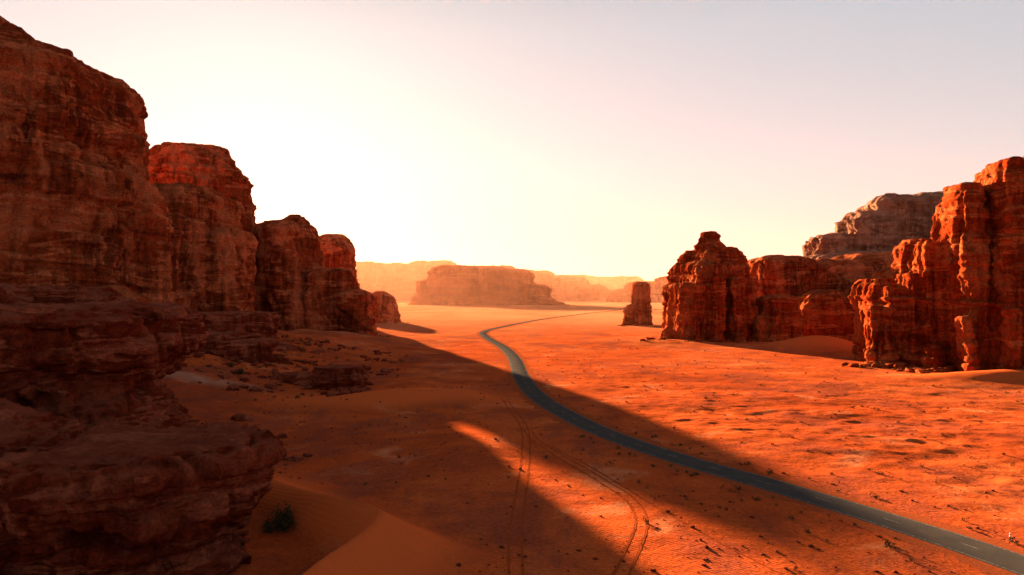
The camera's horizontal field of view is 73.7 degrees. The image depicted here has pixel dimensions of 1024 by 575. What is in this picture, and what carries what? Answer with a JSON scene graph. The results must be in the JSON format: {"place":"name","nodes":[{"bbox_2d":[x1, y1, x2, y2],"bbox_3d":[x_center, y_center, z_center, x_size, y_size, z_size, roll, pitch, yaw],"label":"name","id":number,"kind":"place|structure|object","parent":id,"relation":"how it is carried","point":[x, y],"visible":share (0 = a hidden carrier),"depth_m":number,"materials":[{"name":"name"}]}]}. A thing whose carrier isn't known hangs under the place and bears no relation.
{"place":"outdoors","nodes":[
{"label":"outdoors","id":0,"kind":"place"},
{"bbox_2d":[0,16,183,304],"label":"sandstone cliff","id":1,"kind":"structure","parent":0,"point":[83,203],"depth_m":318.03,"materials":[{"name":"brown stone"}]},
{"bbox_2d":[146,142,257,311],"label":"sandstone cliff","id":2,"kind":"structure","parent":0,"point":[204,190],"depth_m":421.17,"materials":[{"name":"brown stone"}]},
{"bbox_2d":[0,0,1023,280],"label":"sky","id":3,"kind":"structure","parent":0,"point":[599,138],"materials":[{"name":"white"}]},
{"bbox_2d":[162,301,1023,574],"bbox_3d":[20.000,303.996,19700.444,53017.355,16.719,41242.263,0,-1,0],"label":"desert ground","id":4,"kind":"structure","parent":0,"point":[349,522],"depth_m":155.55,"materials":[{"name":"orange sand"}]},
{"bbox_2d":[0,283,208,429],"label":"rock ledge","id":5,"kind":"object","parent":4,"relation":"on","point":[96,356],"visible":0.66,"depth_m":136.75,"materials":[{"name":"stone"}]},
{"bbox_2d":[0,398,286,574],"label":"rock ledge","id":6,"kind":"object","parent":4,"relation":"on","point":[77,497],"visible":0.98,"depth_m":83.18,"materials":[{"name":"stone"}]},
{"bbox_2d":[227,362,244,374],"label":"desert bush","id":7,"kind":"object","parent":4,"relation":"on","point":[242,371],"visible":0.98,"depth_m":261.63,"materials":[{"name":"green plant"}]},
{"bbox_2d":[195,331,293,364],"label":"rock outcrop","id":8,"kind":"object","parent":4,"relation":"on","point":[234,345],"visible":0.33,"depth_m":294.06,"materials":[{"name":"stone"}]},
{"bbox_2d":[198,310,299,351],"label":"rock outcrop","id":9,"kind":"object","parent":4,"relation":"on","point":[256,324],"visible":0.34,"depth_m":341.34,"materials":[{"name":"stone"}]},
{"bbox_2d":[259,500,297,533],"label":"desert bush","id":10,"kind":"object","parent":4,"relation":"on","point":[285,519],"visible":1,"depth_m":102.79,"materials":[{"name":"green plant"}]},
{"bbox_2d":[176,334,419,477],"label":"rock rubble","id":11,"kind":"object","parent":4,"relation":"on","point":[244,417],"visible":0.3,"depth_m":261.73,"materials":[{"name":"stone"}]},
{"bbox_2d":[252,214,377,335],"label":"sandstone butte","id":12,"kind":"object","parent":4,"relation":"on","point":[305,276],"visible":0.78,"depth_m":570.02,"materials":[{"name":"brown stone"}]},
{"bbox_2d":[269,364,368,390],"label":"rock outcrop","id":13,"kind":"object","parent":4,"relation":"on","point":[334,377],"visible":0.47,"depth_m":248.56,"materials":[{"name":"stone"}]},
{"bbox_2d":[372,291,400,322],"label":"sandstone butte","id":14,"kind":"object","parent":4,"relation":"on","point":[386,307],"visible":0.54,"depth_m":935.98,"materials":[{"name":"brown stone"}]},
{"bbox_2d":[355,260,456,300],"bbox_3d":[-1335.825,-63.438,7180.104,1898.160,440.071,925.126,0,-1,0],"label":"distant mesa","id":15,"kind":"structure","parent":4,"relation":"on","point":[398,280],"depth_m":6965.99,"materials":[{"name":"orange stone"}]},
{"bbox_2d":[408,265,569,304],"bbox_3d":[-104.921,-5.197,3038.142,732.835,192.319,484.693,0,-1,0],"label":"distant mesa","id":16,"kind":"structure","parent":4,"relation":"on","point":[465,285],"depth_m":2904.82,"materials":[{"name":"orange stone"}]},
{"bbox_2d":[481,265,610,300],"bbox_3d":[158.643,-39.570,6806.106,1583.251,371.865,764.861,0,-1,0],"label":"distant mesa","id":17,"kind":"structure","parent":4,"relation":"on","point":[571,288],"depth_m":6586.38,"materials":[{"name":"orange stone"}]},
{"bbox_2d":[180,348,1023,570],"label":"desert scrub","id":18,"kind":"object","parent":4,"relation":"on","point":[808,530],"visible":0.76,"depth_m":149.49,"materials":[{"name":"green plant"}]},
{"bbox_2d":[556,274,654,290],"bbox_3d":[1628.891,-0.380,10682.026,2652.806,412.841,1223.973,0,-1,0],"label":"distant mesa","id":19,"kind":"structure","parent":4,"relation":"on","point":[614,283],"depth_m":10262.32,"materials":[{"name":"orange stone"}]},
{"bbox_2d":[233,339,999,574],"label":"scattered stones","id":20,"kind":"object","parent":4,"relation":"on","point":[654,570],"visible":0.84,"depth_m":122.99,"materials":[{"name":"stone"}]},
{"bbox_2d":[603,276,667,302],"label":"distant mesa","id":21,"kind":"structure","parent":4,"relation":"on","point":[623,295],"depth_m":4314.18,"materials":[{"name":"orange stone"}]},
{"bbox_2d":[501,398,782,574],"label":"tyre tracks","id":22,"kind":"object","parent":4,"relation":"on","point":[615,569],"visible":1,"depth_m":111.16},
{"bbox_2d":[622,281,663,324],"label":"sandstone butte","id":23,"kind":"object","parent":4,"relation":"on","point":[637,310],"visible":0.38,"depth_m":839.62,"materials":[{"name":"brown stone"}]},
{"bbox_2d":[359,321,961,373],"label":"talus boulders","id":24,"kind":"object","parent":4,"relation":"on","point":[899,365],"visible":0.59,"depth_m":339.92,"materials":[{"name":"stone"}]},
{"bbox_2d":[658,231,758,341],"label":"sandstone butte","id":25,"kind":"object","parent":4,"relation":"on","point":[710,289],"visible":0.8,"depth_m":524.96,"materials":[{"name":"brown stone"}]},
{"bbox_2d":[750,294,804,341],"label":"sandstone boulder","id":26,"kind":"object","parent":4,"relation":"on","point":[779,316],"visible":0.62,"depth_m":517.51,"materials":[{"name":"brown stone"}]},
{"bbox_2d":[475,307,1023,574],"bbox_3d":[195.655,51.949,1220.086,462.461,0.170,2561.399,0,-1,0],"label":"desert road","id":27,"kind":"structure","parent":0,"point":[990,555],"depth_m":124.24,"materials":[{"name":"grey asphalt"}]},
{"bbox_2d":[747,252,891,297],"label":"sandstone cliff","id":28,"kind":"structure","parent":0,"point":[795,275],"depth_m":614.25,"materials":[{"name":"brown stone"}]},
{"bbox_2d":[798,267,893,340],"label":"sandstone cliff","id":29,"kind":"structure","parent":0,"point":[829,312],"depth_m":549.18,"materials":[{"name":"brown stone"}]},
{"bbox_2d":[802,191,943,258],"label":"sandstone mountain","id":30,"kind":"structure","parent":0,"point":[887,222],"depth_m":735.56,"materials":[{"name":"brown stone"}]},
{"bbox_2d":[848,156,1023,371],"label":"sandstone cliff","id":31,"kind":"structure","parent":0,"point":[951,293],"depth_m":317.86,"materials":[{"name":"brown stone"}]}
]}

